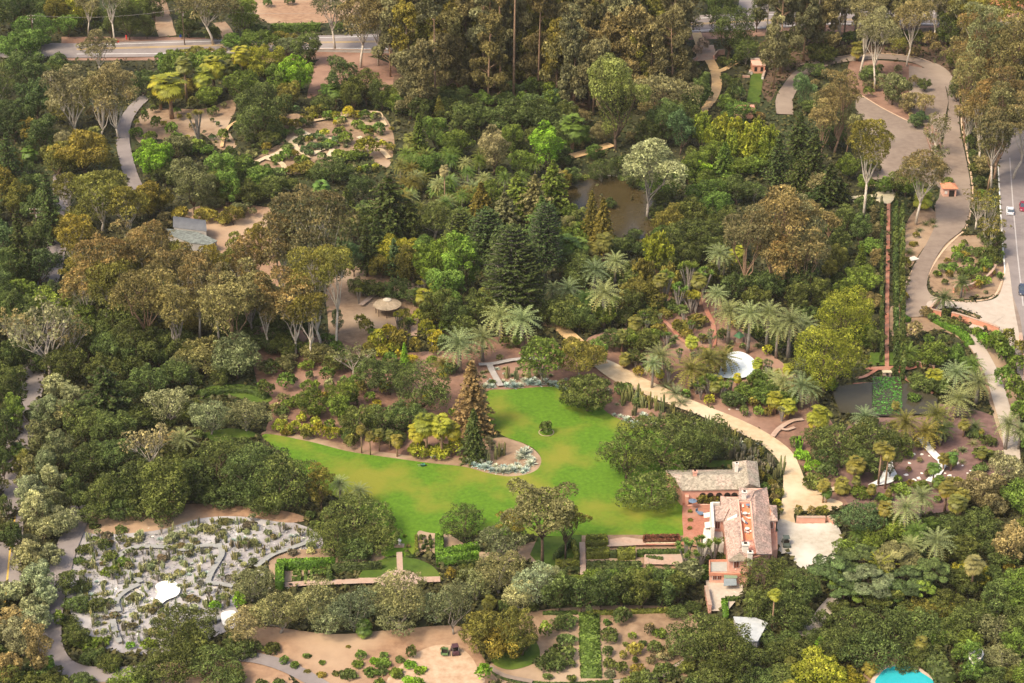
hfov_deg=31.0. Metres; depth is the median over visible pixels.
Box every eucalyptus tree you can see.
[39,63,95,136]
[51,172,77,211]
[54,213,96,284]
[57,252,91,302]
[57,260,94,316]
[67,169,129,233]
[71,232,138,317]
[74,0,100,33]
[75,28,118,67]
[77,69,127,133]
[83,253,158,329]
[87,61,140,138]
[101,0,128,42]
[105,185,150,233]
[105,219,159,276]
[108,262,181,331]
[122,219,175,316]
[142,284,206,348]
[148,241,209,301]
[166,239,189,309]
[174,0,243,44]
[176,252,221,337]
[187,261,237,338]
[195,270,268,352]
[198,243,228,327]
[220,231,264,306]
[225,233,267,275]
[228,256,277,330]
[245,271,287,353]
[258,211,309,286]
[265,183,360,291]
[267,265,318,357]
[284,291,328,357]
[285,244,345,342]
[310,0,347,48]
[315,246,354,350]
[335,0,382,67]
[359,0,391,65]
[370,0,408,76]
[388,0,421,55]
[393,44,434,118]
[397,1,417,32]
[404,38,440,115]
[409,0,445,57]
[415,0,448,87]
[422,0,456,83]
[429,31,470,92]
[437,7,471,85]
[448,0,481,86]
[460,19,490,85]
[464,0,502,89]
[469,4,489,52]
[469,9,509,106]
[485,0,513,53]
[485,10,516,86]
[496,0,517,93]
[496,28,530,82]
[505,2,527,64]
[512,0,515,104]
[515,4,548,75]
[515,30,559,81]
[516,0,541,76]
[516,336,565,384]
[526,0,557,94]
[526,0,560,51]
[539,26,570,81]
[541,17,569,92]
[553,1,576,18]
[554,336,607,374]
[557,40,591,103]
[558,3,588,102]
[569,35,612,115]
[574,0,597,29]
[574,19,590,100]
[575,27,604,104]
[582,0,598,28]
[591,0,604,16]
[594,0,618,30]
[595,11,628,102]
[607,0,639,93]
[612,28,655,102]
[613,4,653,108]
[621,0,646,27]
[622,137,688,218]
[623,23,654,106]
[627,73,703,124]
[639,22,665,99]
[642,0,667,54]
[649,26,701,88]
[651,3,692,89]
[656,0,694,41]
[684,0,698,45]
[685,3,704,31]
[722,203,774,290]
[742,184,819,263]
[751,228,789,273]
[753,0,774,31]
[758,15,788,88]
[764,0,803,73]
[767,234,806,294]
[778,193,827,282]
[786,225,829,296]
[787,6,807,30]
[788,0,825,60]
[808,98,840,156]
[810,0,841,46]
[810,82,846,122]
[816,211,843,236]
[818,69,863,152]
[834,0,852,44]
[836,0,859,45]
[836,100,865,153]
[845,118,895,219]
[848,0,888,78]
[852,0,878,37]
[856,6,902,91]
[881,0,906,46]
[893,0,936,65]
[894,149,951,224]
[914,92,934,110]
[919,0,952,44]
[939,35,966,66]
[946,0,973,47]
[947,0,981,27]
[951,51,991,142]
[953,12,1008,86]
[954,88,983,148]
[955,35,994,121]
[956,0,998,34]
[963,1,1012,127]
[965,78,1006,155]
[972,106,1013,190]
[976,126,1012,189]
[980,81,1023,179]
[981,26,1023,103]
[984,65,1023,117]
[989,14,1023,147]
[994,0,1023,34]
[1006,91,1023,178]
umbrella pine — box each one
[807,553,861,587]
[821,569,843,592]
[827,577,860,599]
[836,543,891,568]
[842,563,894,598]
[848,586,871,604]
[870,540,923,577]
[874,580,905,601]
[886,564,933,597]
[906,580,935,597]
[911,557,949,594]
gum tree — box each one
[0,604,28,628]
[0,614,38,655]
[0,651,22,682]
[20,619,53,672]
[53,130,81,154]
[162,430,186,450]
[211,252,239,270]
[449,53,491,87]
[477,123,511,175]
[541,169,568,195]
[552,73,602,100]
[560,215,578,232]
[801,168,838,193]
[803,203,824,221]
[859,291,884,308]
[869,205,878,223]
[869,248,881,269]
[870,221,882,238]
[872,271,882,291]
[898,92,917,113]
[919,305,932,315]
[953,470,1006,508]
[956,481,981,501]
[957,22,976,39]
[975,493,1010,513]
[987,450,1023,487]
[990,519,1023,561]
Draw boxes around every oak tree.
[0,0,10,25]
[0,141,20,167]
[0,267,11,303]
[0,288,38,330]
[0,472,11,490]
[0,493,11,517]
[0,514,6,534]
[1,335,29,374]
[14,305,45,346]
[16,348,43,371]
[22,670,59,682]
[39,343,86,382]
[40,279,61,293]
[43,61,68,81]
[52,14,82,36]
[54,569,80,595]
[59,613,79,630]
[60,402,107,441]
[60,596,88,613]
[61,439,108,479]
[61,472,90,509]
[61,621,91,646]
[63,316,109,356]
[70,577,92,592]
[76,502,110,525]
[78,477,122,511]
[78,647,105,665]
[81,7,104,20]
[81,351,127,382]
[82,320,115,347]
[84,102,116,121]
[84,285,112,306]
[85,597,108,614]
[89,332,137,370]
[89,409,137,443]
[89,438,145,469]
[92,298,146,339]
[96,653,122,673]
[100,457,160,508]
[101,478,142,506]
[105,493,138,521]
[106,0,148,15]
[106,317,158,369]
[106,665,150,682]
[117,378,140,407]
[124,489,184,525]
[129,362,170,396]
[131,660,163,682]
[136,326,170,350]
[137,454,192,515]
[146,86,165,108]
[146,642,203,682]
[147,604,219,662]
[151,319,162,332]
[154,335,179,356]
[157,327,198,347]
[157,359,194,386]
[157,438,199,464]
[158,325,201,358]
[165,458,215,506]
[167,625,220,665]
[169,356,202,377]
[170,434,256,485]
[173,334,234,375]
[182,479,218,505]
[185,644,245,682]
[195,85,222,105]
[204,171,239,200]
[207,328,239,348]
[210,330,262,378]
[210,368,228,385]
[210,479,260,509]
[215,436,263,472]
[216,631,263,659]
[216,666,247,682]
[220,440,294,501]
[230,310,261,332]
[231,178,264,203]
[232,81,293,137]
[238,326,263,351]
[243,488,285,516]
[253,450,320,510]
[256,175,288,197]
[256,327,297,354]
[268,332,304,355]
[305,462,335,510]
[305,518,354,559]
[309,155,356,182]
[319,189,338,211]
[320,490,396,544]
[324,54,359,102]
[331,531,375,563]
[336,206,368,244]
[337,404,378,438]
[345,174,375,203]
[346,276,371,295]
[353,357,385,391]
[354,67,379,105]
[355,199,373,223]
[356,523,402,556]
[360,404,405,436]
[361,279,385,296]
[367,78,393,110]
[367,358,410,394]
[383,277,412,299]
[383,398,427,431]
[383,430,407,444]
[392,358,451,411]
[401,287,422,306]
[410,151,443,175]
[417,304,435,320]
[418,288,458,327]
[440,298,470,327]
[458,610,501,653]
[464,287,492,327]
[475,59,506,76]
[480,619,522,659]
[494,605,538,655]
[497,598,516,611]
[504,629,530,656]
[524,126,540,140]
[533,303,562,325]
[536,294,584,328]
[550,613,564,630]
[555,248,610,288]
[557,373,612,412]
[560,303,596,331]
[579,338,608,367]
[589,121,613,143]
[595,431,653,478]
[613,412,706,472]
[630,668,658,682]
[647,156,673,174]
[649,222,704,257]
[650,202,684,231]
[655,248,680,271]
[664,627,711,659]
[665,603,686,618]
[666,611,732,661]
[673,426,720,469]
[674,194,709,223]
[675,241,700,267]
[676,217,729,245]
[683,600,701,613]
[687,656,739,682]
[691,413,739,462]
[697,620,753,669]
[698,235,730,262]
[700,564,708,580]
[707,204,739,238]
[718,635,768,676]
[720,100,755,122]
[737,666,774,682]
[738,555,797,601]
[742,590,769,619]
[758,466,765,482]
[759,589,815,630]
[759,629,782,646]
[760,481,770,490]
[761,640,798,663]
[767,663,796,682]
[772,567,821,609]
[777,628,802,645]
[780,637,812,662]
[788,613,810,631]
[797,576,821,601]
[800,427,835,449]
[802,628,822,643]
[809,447,839,465]
[812,423,869,459]
[814,609,833,628]
[814,623,870,659]
[817,639,842,662]
[818,124,849,149]
[826,598,850,611]
[828,627,909,672]
[829,604,893,647]
[830,271,846,283]
[838,415,899,457]
[839,446,882,473]
[843,322,877,347]
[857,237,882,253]
[861,603,923,658]
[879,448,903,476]
[883,429,915,455]
[888,604,944,640]
[895,658,920,673]
[906,639,947,668]
[920,616,966,644]
[921,516,941,531]
[925,587,966,616]
[931,513,969,535]
[941,504,1003,543]
[941,533,981,564]
[948,599,998,629]
[958,658,990,681]
[972,154,990,174]
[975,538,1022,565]
[975,663,1007,682]
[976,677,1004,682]
[979,577,1023,615]
[1000,477,1023,516]
[1000,567,1023,610]
[1003,601,1023,628]
[1003,664,1023,682]
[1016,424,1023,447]
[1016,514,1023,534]
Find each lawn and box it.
[195,384,271,402]
[204,428,255,442]
[262,386,683,556]
[359,557,439,577]
[491,638,539,669]
[530,535,581,566]
[704,460,732,466]
[747,73,762,102]
[868,352,900,364]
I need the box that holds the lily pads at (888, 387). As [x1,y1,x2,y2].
[872,376,902,415]
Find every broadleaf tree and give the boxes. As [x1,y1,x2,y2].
[0,0,33,26]
[0,28,51,59]
[0,98,36,143]
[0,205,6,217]
[0,219,27,269]
[0,245,30,280]
[0,276,39,302]
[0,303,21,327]
[0,340,25,372]
[0,360,27,398]
[0,367,26,416]
[0,408,19,459]
[0,445,12,479]
[0,519,19,550]
[0,522,21,553]
[0,644,9,655]
[4,50,50,91]
[4,392,24,429]
[7,221,51,263]
[9,661,46,682]
[12,171,51,208]
[13,77,52,118]
[17,31,50,50]
[18,188,61,223]
[21,113,59,152]
[23,248,62,284]
[24,0,72,24]
[28,285,72,323]
[40,665,71,682]
[44,655,54,669]
[45,51,71,78]
[62,301,103,334]
[68,671,97,682]
[94,466,112,481]
[99,7,118,37]
[114,5,142,39]
[123,401,169,428]
[127,69,161,94]
[132,138,174,178]
[138,12,154,38]
[139,0,166,20]
[149,348,168,366]
[150,164,175,185]
[154,52,170,73]
[159,48,192,77]
[174,16,200,37]
[175,6,203,22]
[175,398,207,423]
[188,49,215,73]
[197,306,244,324]
[202,26,220,39]
[203,150,237,180]
[213,48,232,69]
[215,170,240,204]
[217,63,249,85]
[220,32,245,48]
[221,355,242,375]
[222,69,262,97]
[225,153,259,181]
[227,0,261,31]
[238,29,280,48]
[243,164,274,186]
[247,23,266,33]
[252,304,292,331]
[264,63,290,92]
[271,77,290,89]
[278,53,313,91]
[280,177,299,191]
[289,32,321,62]
[293,387,326,417]
[301,315,323,341]
[310,95,337,111]
[318,83,331,100]
[321,354,344,371]
[324,380,359,406]
[325,395,350,417]
[331,309,343,332]
[340,75,367,108]
[342,240,365,276]
[379,85,399,109]
[394,94,418,114]
[406,234,432,261]
[407,96,433,121]
[412,236,454,280]
[422,116,449,148]
[424,93,444,106]
[425,267,465,307]
[430,96,462,120]
[433,89,464,106]
[437,86,451,92]
[438,230,481,294]
[440,128,475,158]
[446,83,456,90]
[448,111,475,135]
[449,313,478,334]
[451,101,487,125]
[455,85,471,99]
[455,563,477,580]
[463,96,481,112]
[469,179,509,207]
[471,105,515,128]
[473,89,494,106]
[477,286,506,324]
[491,90,518,105]
[499,82,517,99]
[501,124,524,151]
[502,97,538,127]
[506,80,525,95]
[506,149,534,172]
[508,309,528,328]
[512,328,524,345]
[515,91,530,106]
[517,93,543,107]
[519,112,537,127]
[523,76,538,93]
[526,80,542,97]
[528,104,563,130]
[528,119,566,171]
[535,98,550,114]
[539,82,561,91]
[540,571,579,610]
[541,88,563,103]
[542,81,555,92]
[543,90,560,105]
[549,145,574,168]
[551,128,568,154]
[553,114,568,129]
[555,226,575,241]
[556,100,580,121]
[558,573,581,593]
[559,203,577,215]
[559,215,577,228]
[564,166,581,183]
[565,575,599,612]
[569,206,585,231]
[570,220,589,235]
[573,233,590,243]
[574,125,591,147]
[578,317,601,332]
[579,569,621,609]
[580,568,607,589]
[585,143,604,159]
[591,303,616,323]
[596,328,628,351]
[601,197,616,207]
[602,569,639,606]
[604,568,622,590]
[609,236,631,254]
[610,154,632,174]
[612,328,643,349]
[613,308,633,324]
[618,269,646,289]
[621,288,643,312]
[623,348,647,366]
[624,566,644,590]
[625,170,643,187]
[625,228,642,242]
[625,567,662,607]
[628,308,662,326]
[631,241,646,257]
[632,327,659,350]
[634,120,663,146]
[635,294,661,309]
[640,563,661,587]
[644,564,679,606]
[645,97,685,145]
[645,328,662,341]
[648,205,664,217]
[650,190,681,209]
[650,225,679,241]
[663,205,691,224]
[665,568,695,602]
[666,108,695,154]
[672,559,704,584]
[673,93,703,136]
[676,61,703,90]
[676,159,699,183]
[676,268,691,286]
[683,88,701,114]
[683,179,717,208]
[684,150,710,170]
[689,168,724,192]
[692,159,713,176]
[693,71,710,107]
[695,262,722,290]
[699,0,733,4]
[699,140,722,163]
[702,0,754,59]
[702,190,733,225]
[705,0,721,13]
[706,551,723,559]
[708,178,731,197]
[717,93,736,109]
[719,271,746,301]
[720,390,747,407]
[721,174,752,204]
[726,156,766,174]
[731,226,747,250]
[734,382,762,402]
[737,267,776,290]
[741,285,771,309]
[743,154,769,175]
[746,369,768,386]
[747,1,770,31]
[751,379,784,404]
[756,271,789,300]
[774,263,819,292]
[781,390,799,403]
[784,280,813,316]
[790,645,846,682]
[793,73,817,110]
[793,357,808,375]
[794,302,817,318]
[797,63,825,75]
[800,99,814,113]
[805,42,838,62]
[808,277,831,305]
[815,636,832,652]
[819,298,841,316]
[827,231,853,248]
[830,203,857,234]
[830,277,858,301]
[831,538,858,556]
[834,152,862,178]
[842,263,883,290]
[850,211,872,244]
[854,194,875,211]
[857,174,875,191]
[858,64,880,86]
[859,156,880,173]
[861,527,888,547]
[862,588,912,609]
[866,328,887,352]
[875,176,892,192]
[880,514,906,529]
[881,522,908,542]
[887,169,908,192]
[893,176,920,196]
[894,328,912,348]
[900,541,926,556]
[906,358,919,366]
[907,114,922,127]
[907,371,936,393]
[910,110,929,120]
[916,340,949,366]
[917,78,932,90]
[922,378,951,393]
[929,628,952,644]
[936,11,960,46]
[944,343,965,362]
[946,52,958,68]
[946,565,986,594]
[948,76,960,101]
[950,642,968,664]
[957,629,983,651]
[963,639,982,660]
[969,198,981,215]
[974,189,987,205]
[976,232,987,242]
[981,565,1003,580]
[982,226,1006,252]
[999,626,1023,657]
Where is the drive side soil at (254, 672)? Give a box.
[68,651,292,682]
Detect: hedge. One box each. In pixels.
[200,385,268,399]
[270,22,320,32]
[275,563,284,590]
[276,556,335,570]
[291,569,301,581]
[303,568,307,580]
[309,568,325,579]
[326,562,332,580]
[332,561,382,574]
[405,554,416,557]
[414,534,418,556]
[434,531,443,557]
[436,541,479,553]
[436,550,479,566]
[455,558,478,564]
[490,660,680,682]
[543,610,577,615]
[553,537,573,559]
[555,557,579,566]
[560,566,579,573]
[571,539,579,558]
[578,611,601,678]
[585,533,608,547]
[586,546,609,559]
[586,559,641,565]
[586,564,640,569]
[586,609,613,614]
[609,549,616,557]
[617,546,635,560]
[631,606,670,613]
[636,547,688,556]
[643,533,680,542]
[646,555,662,559]
[697,71,709,106]
[721,598,728,618]
[725,595,740,604]
[905,315,911,322]
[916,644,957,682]
[931,317,974,346]
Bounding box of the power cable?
[190,9,330,13]
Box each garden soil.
[135,100,235,149]
[254,110,393,174]
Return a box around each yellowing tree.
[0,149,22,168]
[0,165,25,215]
[2,178,34,218]
[10,449,32,473]
[18,117,38,145]
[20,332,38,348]
[38,140,76,177]
[42,0,70,30]
[45,129,111,172]
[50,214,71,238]
[64,0,96,30]
[134,180,168,217]
[145,188,174,212]
[166,46,203,61]
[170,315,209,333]
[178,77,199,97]
[199,46,227,60]
[218,205,244,224]
[238,48,260,76]
[244,221,269,249]
[247,44,287,82]
[268,30,297,46]
[276,80,300,103]
[366,253,396,277]
[374,232,420,266]
[393,244,421,283]
[562,170,571,186]
[586,52,651,152]
[618,276,668,308]
[696,495,708,503]
[705,496,719,503]
[821,257,838,277]
[830,243,849,268]
[840,664,867,682]
[898,596,939,625]
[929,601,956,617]
[952,562,990,585]
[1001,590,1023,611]
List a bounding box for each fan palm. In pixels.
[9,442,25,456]
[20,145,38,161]
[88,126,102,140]
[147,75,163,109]
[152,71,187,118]
[173,55,192,102]
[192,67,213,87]
[198,54,225,88]
[218,59,234,92]
[231,45,249,86]
[312,179,331,198]
[327,82,341,108]
[355,618,372,638]
[356,425,366,452]
[365,431,374,454]
[374,428,384,451]
[384,430,392,450]
[390,434,403,456]
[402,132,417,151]
[408,422,425,453]
[412,412,436,451]
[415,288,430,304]
[429,412,452,455]
[439,165,450,195]
[446,421,460,455]
[481,594,496,611]
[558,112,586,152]
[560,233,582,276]
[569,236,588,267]
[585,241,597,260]
[595,231,614,265]
[615,329,627,351]
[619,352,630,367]
[628,316,643,331]
[653,272,668,298]
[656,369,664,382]
[685,334,698,355]
[690,272,707,306]
[709,380,720,396]
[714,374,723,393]
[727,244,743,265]
[733,373,741,385]
[751,357,763,372]
[767,391,783,414]
[767,588,781,629]
[779,398,797,419]
[782,363,794,378]
[784,656,796,666]
[806,404,833,435]
[816,478,831,502]
[821,488,831,502]
[834,475,851,495]
[845,454,865,475]
[850,40,863,60]
[851,475,860,485]
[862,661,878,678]
[866,483,876,499]
[872,440,891,486]
[877,500,893,527]
[882,446,895,488]
[884,489,891,497]
[891,400,900,411]
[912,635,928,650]
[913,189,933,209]
[915,441,921,450]
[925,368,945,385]
[926,462,942,484]
[931,475,944,490]
[937,452,949,469]
[938,481,957,511]
[944,476,955,482]
[946,451,958,470]
[947,494,968,518]
[955,487,970,515]
[958,418,970,436]
[963,553,985,593]
[977,446,988,463]
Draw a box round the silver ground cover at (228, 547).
[80,517,311,645]
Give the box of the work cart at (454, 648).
[450,643,459,655]
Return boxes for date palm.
[168,426,198,456]
[327,474,353,499]
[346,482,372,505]
[390,157,408,178]
[394,174,416,191]
[397,145,413,160]
[397,188,412,202]
[400,152,421,166]
[402,156,418,171]
[402,160,421,175]
[402,173,423,192]
[404,186,417,201]
[406,170,426,187]
[406,190,420,203]
[413,199,427,213]
[414,146,436,162]
[417,147,432,166]
[418,170,433,186]
[425,184,440,198]
[428,176,447,197]
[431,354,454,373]
[437,183,451,197]
[437,194,458,209]
[437,196,453,214]
[437,326,482,373]
[439,147,450,164]
[439,179,457,195]
[439,193,455,207]
[440,172,459,192]
[441,152,459,171]
[442,174,460,193]
[444,146,461,164]
[448,192,464,208]
[454,189,469,206]
[456,155,473,169]
[456,184,471,206]
[458,165,475,184]
[460,185,475,206]
[462,180,478,189]
[467,323,498,361]
[470,146,491,160]
[471,153,487,173]
[474,171,491,184]
[480,300,517,342]
[495,170,514,191]
[499,304,542,348]
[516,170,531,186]
[525,155,545,173]
[544,280,563,299]
[551,276,584,300]
[575,288,597,313]
[576,258,612,293]
[586,277,624,328]
[601,250,628,286]
[639,341,680,380]
[642,354,663,387]
[672,353,710,390]
[691,344,727,381]
[703,242,733,286]
[703,284,729,317]
[710,345,740,373]
[711,298,743,344]
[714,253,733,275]
[734,300,767,353]
[754,299,784,351]
[761,367,778,381]
[763,317,789,358]
[767,368,796,396]
[770,303,810,358]
[783,371,821,409]
[795,314,819,353]
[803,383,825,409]
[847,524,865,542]
[849,404,877,426]
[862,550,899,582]
[886,408,925,439]
[887,493,924,534]
[893,341,922,364]
[899,535,923,561]
[902,519,931,544]
[905,483,939,522]
[911,416,945,450]
[918,526,957,567]
[919,401,954,433]
[929,417,957,445]
[930,288,956,313]
[939,383,977,421]
[941,359,972,389]
[952,273,972,297]
[960,354,985,379]
[961,367,997,404]
[968,417,986,436]
[993,411,1023,450]
[1010,420,1023,449]
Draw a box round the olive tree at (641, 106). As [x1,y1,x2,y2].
[637,101,655,112]
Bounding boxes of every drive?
[37,505,152,681]
[116,96,147,189]
[231,651,328,682]
[613,658,688,682]
[776,54,951,113]
[905,63,1021,364]
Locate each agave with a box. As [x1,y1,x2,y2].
[481,462,491,470]
[495,466,508,473]
[507,382,517,389]
[507,466,517,473]
[515,453,524,460]
[516,448,530,457]
[517,381,525,387]
[521,466,530,471]
[523,378,535,384]
[524,458,537,465]
[534,379,543,386]
[622,415,631,420]
[753,342,762,348]
[957,446,967,453]
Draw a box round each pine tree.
[0,133,28,213]
[6,210,41,283]
[33,174,66,245]
[73,365,140,425]
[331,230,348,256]
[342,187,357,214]
[353,224,381,276]
[358,175,421,239]
[362,217,388,264]
[384,238,406,278]
[399,199,424,238]
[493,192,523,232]
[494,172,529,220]
[515,174,553,222]
[523,196,558,245]
[540,159,570,213]
[760,132,792,186]
[771,111,818,170]
[782,158,813,197]
[801,181,833,207]
[802,128,827,186]
[813,163,846,206]
[832,177,852,203]
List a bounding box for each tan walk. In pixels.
[359,290,418,304]
[410,315,417,335]
[541,319,607,365]
[568,142,613,157]
[595,360,842,522]
[692,33,721,112]
[716,61,738,71]
[770,418,803,436]
[777,426,795,429]
[813,487,834,494]
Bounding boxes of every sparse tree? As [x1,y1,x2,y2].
[0,294,82,374]
[0,307,37,366]
[47,309,92,362]
[118,422,172,461]
[325,342,376,373]
[923,111,951,153]
[923,129,941,150]
[930,145,949,159]
[962,187,996,229]
[975,193,1000,245]
[978,217,1012,245]
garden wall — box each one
[317,48,388,52]
[685,494,688,505]
[688,504,709,506]
[704,585,711,613]
[713,49,724,59]
[796,516,825,523]
[826,515,834,523]
[907,361,935,368]
[930,299,939,308]
[930,308,941,315]
[951,311,999,330]
[953,264,995,292]
[1019,332,1023,373]
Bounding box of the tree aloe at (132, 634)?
[129,632,135,641]
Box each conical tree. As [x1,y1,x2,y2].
[399,342,410,371]
[411,113,428,155]
[431,95,447,128]
[452,360,497,437]
[456,408,491,466]
[465,182,493,217]
[580,190,597,241]
[588,198,615,255]
[710,142,735,177]
[854,243,868,279]
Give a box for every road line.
[5,515,15,601]
[77,17,1019,48]
[77,18,1018,49]
[99,14,775,44]
[123,23,1005,53]
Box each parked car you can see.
[1006,206,1013,214]
[1018,283,1023,294]
[1019,201,1023,210]
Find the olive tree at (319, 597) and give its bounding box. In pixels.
[289,574,338,622]
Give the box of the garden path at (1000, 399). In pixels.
[965,311,1020,468]
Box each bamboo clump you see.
[631,258,654,290]
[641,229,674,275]
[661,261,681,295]
[692,110,716,146]
[703,124,726,151]
[711,111,734,141]
[720,127,741,157]
[729,116,751,146]
[737,129,759,157]
[743,115,769,144]
[754,134,774,162]
[765,124,779,151]
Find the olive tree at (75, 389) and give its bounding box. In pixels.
[60,382,82,407]
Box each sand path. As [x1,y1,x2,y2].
[220,121,235,146]
[255,136,296,161]
[265,157,286,167]
[292,134,310,157]
[293,122,335,141]
[310,147,334,156]
[314,111,386,124]
[357,136,390,157]
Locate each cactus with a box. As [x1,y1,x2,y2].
[85,532,90,541]
[90,558,95,568]
[101,581,104,590]
[121,621,125,630]
[124,577,130,584]
[133,612,138,619]
[135,596,138,604]
[160,560,164,569]
[189,536,193,542]
[200,556,206,563]
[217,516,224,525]
[230,551,238,560]
[282,523,289,530]
[293,536,300,543]
[494,444,497,459]
[498,442,501,456]
[502,442,505,455]
[504,366,509,378]
[514,367,518,379]
[621,391,626,405]
[626,385,634,401]
[631,404,637,415]
[632,383,640,401]
[639,395,646,408]
[640,391,647,400]
[648,392,652,409]
[654,395,658,410]
[659,394,664,412]
[670,401,675,411]
[705,415,711,423]
[729,447,738,459]
[735,441,739,452]
[736,451,744,460]
[740,444,749,452]
[746,439,752,452]
[746,455,754,460]
[749,447,758,458]
[753,458,765,467]
[763,462,773,473]
[766,463,771,473]
[767,453,775,468]
[773,464,780,478]
[777,455,785,477]
[795,435,802,450]
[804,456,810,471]
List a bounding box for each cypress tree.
[875,175,878,198]
[879,201,883,217]
[879,255,883,271]
[879,343,883,361]
[891,206,898,226]
[892,200,898,217]
[892,213,898,232]
[892,219,898,241]
[892,226,898,247]
[892,233,898,254]
[892,240,898,257]
[892,254,898,271]
[892,260,898,282]
[892,267,898,288]
[892,280,899,301]
[892,287,899,307]
[892,294,899,312]
[892,307,899,329]
[893,247,899,264]
[893,274,898,291]
[893,301,899,322]
[893,316,898,331]
[893,321,898,342]
[893,335,898,355]
[893,341,899,361]
[893,350,899,368]
[893,355,899,375]
[898,216,904,233]
[898,222,905,243]
[899,202,905,220]
[899,209,904,226]
[899,229,905,251]
[899,236,905,258]
[899,243,905,262]
[899,249,905,270]
[899,257,905,276]
[899,263,905,281]
[899,269,905,290]
[899,277,905,297]
[899,284,904,305]
[899,291,905,307]
[899,303,905,324]
[899,310,905,328]
[899,344,905,365]
[899,350,905,371]
[899,358,906,380]
[900,296,905,315]
[900,317,905,333]
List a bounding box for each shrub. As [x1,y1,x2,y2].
[0,58,15,68]
[19,585,30,597]
[23,410,36,418]
[52,609,64,623]
[61,469,74,479]
[73,556,85,563]
[75,543,92,554]
[76,635,99,650]
[86,229,99,236]
[96,636,110,644]
[97,538,111,551]
[100,549,118,561]
[100,565,118,576]
[105,658,119,672]
[115,524,127,532]
[115,556,131,566]
[122,90,134,99]
[128,126,143,136]
[130,210,144,221]
[139,637,157,649]
[143,131,157,139]
[157,211,170,219]
[164,121,177,133]
[170,206,188,216]
[171,131,183,136]
[179,145,197,154]
[182,385,197,394]
[187,96,198,105]
[187,138,206,150]
[193,206,218,220]
[199,144,213,153]
[207,105,219,114]
[208,600,221,607]
[216,128,228,139]
[216,217,232,223]
[222,146,237,158]
[232,591,246,607]
[244,132,256,141]
[255,678,267,682]
[257,360,270,372]
[257,379,274,395]
[261,641,279,654]
[264,358,280,374]
[268,167,287,175]
[269,154,282,162]
[270,115,289,126]
[271,418,287,431]
[272,405,289,415]
[272,677,284,682]
[276,372,297,387]
[276,393,290,401]
[279,148,292,158]
[280,142,293,149]
[280,396,297,407]
[280,428,294,435]
[284,163,303,175]
[286,420,300,432]
[287,118,302,126]
[293,154,309,164]
[296,159,315,173]
[297,360,314,369]
[299,379,314,390]
[299,423,310,432]
[300,427,312,438]
[302,115,313,122]
[305,170,319,178]
[308,103,325,115]
[308,407,320,416]
[309,416,321,424]
[310,421,327,436]
[318,366,335,378]
[320,333,334,344]
[321,139,337,147]
[322,110,332,119]
[323,378,335,387]
[324,427,340,438]
[329,340,344,353]
[330,149,353,159]
[334,126,345,131]
[337,131,353,143]
[339,668,358,679]
[341,429,350,442]
[342,105,353,116]
[343,433,358,446]
[346,149,363,159]
[346,374,361,382]
[351,110,362,117]
[351,119,364,127]
[351,355,365,365]
[351,659,363,668]
[353,136,379,153]
[354,381,366,392]
[357,124,372,130]
[358,109,370,118]
[358,317,374,331]
[361,340,374,354]
[361,666,378,677]
[367,328,386,346]
[369,657,380,664]
[372,122,384,132]
[373,677,384,682]
[374,343,388,354]
[374,344,388,356]
[375,657,391,667]
[376,666,388,675]
[381,323,396,334]
[382,351,396,361]
[386,341,400,350]
[389,329,407,346]
[389,667,403,678]
[398,308,410,319]
[398,318,411,329]
[401,675,425,682]
[403,659,416,668]
[407,354,419,363]
[407,441,432,458]
[408,336,421,351]
[411,308,427,323]
[413,665,426,675]
[417,318,435,337]
[423,309,441,324]
[426,329,443,344]
[428,442,451,459]
[437,333,452,349]
[438,320,449,329]
[443,362,458,372]
[444,567,455,577]
[447,437,462,452]
[453,162,464,170]
[467,129,480,138]
[473,161,485,170]
[474,662,492,678]
[495,166,507,174]
[518,140,529,149]
[531,652,557,671]
[538,620,554,635]
[539,420,551,433]
[544,644,575,668]
[548,656,567,672]
[553,613,577,630]
[556,633,579,646]
[574,142,584,149]
[580,174,589,179]
[600,626,618,642]
[602,645,613,656]
[602,657,616,668]
[604,669,615,678]
[609,272,621,281]
[609,296,623,304]
[610,606,632,623]
[614,382,633,394]
[615,661,627,673]
[617,174,625,180]
[619,674,648,682]
[622,261,631,270]
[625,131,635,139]
[625,641,643,655]
[629,663,645,673]
[631,397,647,405]
[646,640,663,653]
[650,322,668,334]
[652,627,666,638]
[653,662,679,680]
[655,646,676,660]
[658,307,673,318]
[663,299,688,314]
[672,319,691,330]
[677,658,696,673]
[678,328,693,337]
[684,676,700,682]
[685,145,697,154]
[687,313,708,326]
[697,37,709,48]
[697,334,707,342]
[703,394,714,403]
[716,327,726,339]
[724,619,733,627]
[727,77,742,88]
[730,85,745,98]
[732,53,742,62]
[752,327,764,338]
[753,112,765,119]
[759,365,772,373]
[789,436,801,448]
[793,448,810,459]
[802,472,825,489]
[804,459,822,473]
[814,506,824,514]
[816,461,838,478]
[820,68,832,78]
[821,376,838,390]
[837,45,848,54]
[841,31,860,42]
[849,485,872,499]
[874,492,893,501]
[887,481,911,495]
[894,29,910,42]
[906,320,923,338]
[907,47,920,56]
[907,392,921,401]
[911,479,929,491]
[913,29,923,42]
[921,30,938,42]
[929,41,941,49]
[937,30,947,41]
[937,333,950,341]
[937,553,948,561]
[939,315,949,322]
[941,177,953,182]
[947,318,959,325]
[951,251,963,259]
[951,476,962,481]
[958,323,968,331]
[960,250,968,256]
[961,256,974,266]
[963,264,978,276]
[965,246,973,254]
[965,429,983,438]
[968,161,981,173]
[971,445,992,459]
[972,175,985,186]
[972,462,988,471]
[973,246,987,257]
[975,275,991,284]
[975,332,987,343]
[978,257,993,269]
[979,434,997,445]
[981,335,999,349]
[983,247,1000,259]
[986,333,1009,353]
[987,450,999,461]
[990,330,1001,335]
[993,364,1014,384]
[996,343,1014,359]
[1002,328,1015,345]
[1004,373,1023,401]
[1006,354,1023,370]
[1010,399,1023,418]
[1014,340,1023,353]

